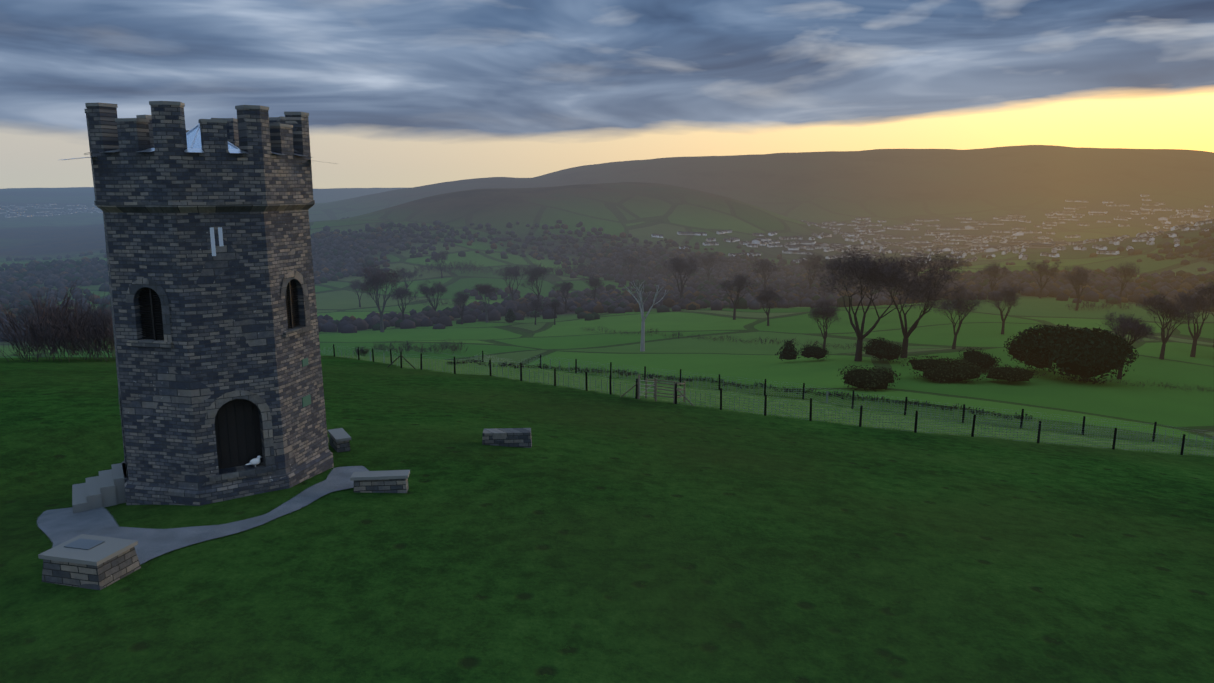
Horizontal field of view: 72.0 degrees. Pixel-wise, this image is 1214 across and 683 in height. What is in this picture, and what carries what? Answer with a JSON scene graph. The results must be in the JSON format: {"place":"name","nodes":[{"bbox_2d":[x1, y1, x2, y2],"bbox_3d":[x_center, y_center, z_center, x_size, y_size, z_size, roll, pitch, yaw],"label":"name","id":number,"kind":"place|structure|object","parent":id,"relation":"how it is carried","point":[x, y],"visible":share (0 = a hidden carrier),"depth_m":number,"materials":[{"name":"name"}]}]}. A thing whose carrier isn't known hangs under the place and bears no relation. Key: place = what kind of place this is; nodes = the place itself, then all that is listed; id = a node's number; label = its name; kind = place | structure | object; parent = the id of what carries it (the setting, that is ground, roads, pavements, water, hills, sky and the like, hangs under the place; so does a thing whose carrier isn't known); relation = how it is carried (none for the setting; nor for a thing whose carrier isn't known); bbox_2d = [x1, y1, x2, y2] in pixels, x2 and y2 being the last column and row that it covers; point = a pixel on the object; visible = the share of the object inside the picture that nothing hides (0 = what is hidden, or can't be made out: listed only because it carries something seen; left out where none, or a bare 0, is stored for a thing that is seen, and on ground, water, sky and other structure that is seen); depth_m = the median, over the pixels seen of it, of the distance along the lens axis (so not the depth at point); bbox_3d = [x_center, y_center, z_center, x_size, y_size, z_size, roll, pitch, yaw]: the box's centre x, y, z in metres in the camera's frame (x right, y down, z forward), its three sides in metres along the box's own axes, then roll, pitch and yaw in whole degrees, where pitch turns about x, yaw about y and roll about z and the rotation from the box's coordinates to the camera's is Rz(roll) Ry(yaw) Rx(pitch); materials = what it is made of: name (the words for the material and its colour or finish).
{"place":"outdoors","nodes":[
{"label":"outdoors","id":0,"kind":"place"},
{"bbox_2d":[37,466,368,564],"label":"gravel path","id":1,"kind":"structure","parent":0,"point":[59,526],"depth_m":21.22,"materials":[{"name":"grey gravel"}]},
{"bbox_2d":[38,534,140,589],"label":"stone plinth","id":2,"kind":"structure","parent":1,"relation":"on","point":[94,562],"depth_m":18.04,"materials":[{"name":"stone"}]},
{"bbox_2d":[0,145,1213,682],"bbox_3d":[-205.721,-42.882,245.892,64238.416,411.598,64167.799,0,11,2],"label":"terrain","id":3,"kind":"structure","parent":0,"point":[596,535],"depth_m":27.81,"materials":[{"name":"green plant"}]},
{"bbox_2d":[72,463,127,512],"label":"entrance steps","id":4,"kind":"structure","parent":3,"relation":"on","point":[105,488],"depth_m":23.48,"materials":[{"name":"grey stone"}]},
{"bbox_2d":[60,101,333,505],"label":"stone tower","id":5,"kind":"structure","parent":3,"relation":"on","point":[213,300],"depth_m":22.61,"materials":[{"name":"stone"}]},
{"bbox_2d":[245,456,260,466],"bbox_3d":[-9.978,3.393,23.593,0.450,0.310,0.167,-4,11,-21],"label":"dove","id":6,"kind":"object","parent":5,"relation":"on","point":[256,461],"visible":1,"depth_m":23.55,"materials":[{"name":"white"}]},
{"bbox_2d":[327,428,350,451],"bbox_3d":[-9.195,3.656,28.768,0.500,1.010,1.300,-6,12,-30],"label":"stone bench","id":7,"kind":"object","parent":3,"relation":"on","point":[340,438],"visible":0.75,"depth_m":28.33,"materials":[{"name":"grey stone"}]},
{"bbox_2d":[350,470,409,492],"bbox_3d":[-6.505,4.291,24.093,1.600,1.010,0.500,-1,11,-6],"label":"stone bench","id":8,"kind":"object","parent":3,"relation":"on","point":[392,481],"visible":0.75,"depth_m":23.86,"materials":[{"name":"grey stone"}]},
{"bbox_2d":[482,428,531,447],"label":"stone block","id":9,"kind":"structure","parent":3,"relation":"on","point":[514,437],"depth_m":30.57,"materials":[{"name":"grey stone"}]},
{"bbox_2d":[0,217,1213,341],"bbox_3d":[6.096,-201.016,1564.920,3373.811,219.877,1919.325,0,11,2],"label":"woodland","id":10,"kind":"object","parent":3,"relation":"on","point":[789,283],"visible":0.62,"depth_m":1356.54,"materials":[{"name":"green plant"}]},
{"bbox_2d":[0,194,1213,262],"bbox_3d":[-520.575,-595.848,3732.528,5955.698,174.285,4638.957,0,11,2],"label":"town houses","id":11,"kind":"structure","parent":3,"relation":"on","point":[1010,245],"depth_m":2489.61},
{"bbox_2d":[620,375,693,405],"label":"kissing gate","id":12,"kind":"structure","parent":3,"relation":"on","point":[655,392],"depth_m":48.85,"materials":[{"name":"brown wood"}]},
{"bbox_2d":[321,344,1213,454],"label":"fence","id":13,"kind":"object","parent":3,"relation":"on","point":[1038,438],"visible":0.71,"depth_m":45.04,"materials":[{"name":"silver metal"}]},
{"bbox_2d":[360,346,1213,448],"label":"fence","id":14,"kind":"object","parent":3,"relation":"on","point":[906,408],"visible":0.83,"depth_m":53.48,"materials":[{"name":"brown metal"}]},
{"bbox_2d":[0,0,1213,188],"label":"sky","id":15,"kind":"structure","parent":0,"point":[394,93],"materials":[{"name":"grey"}]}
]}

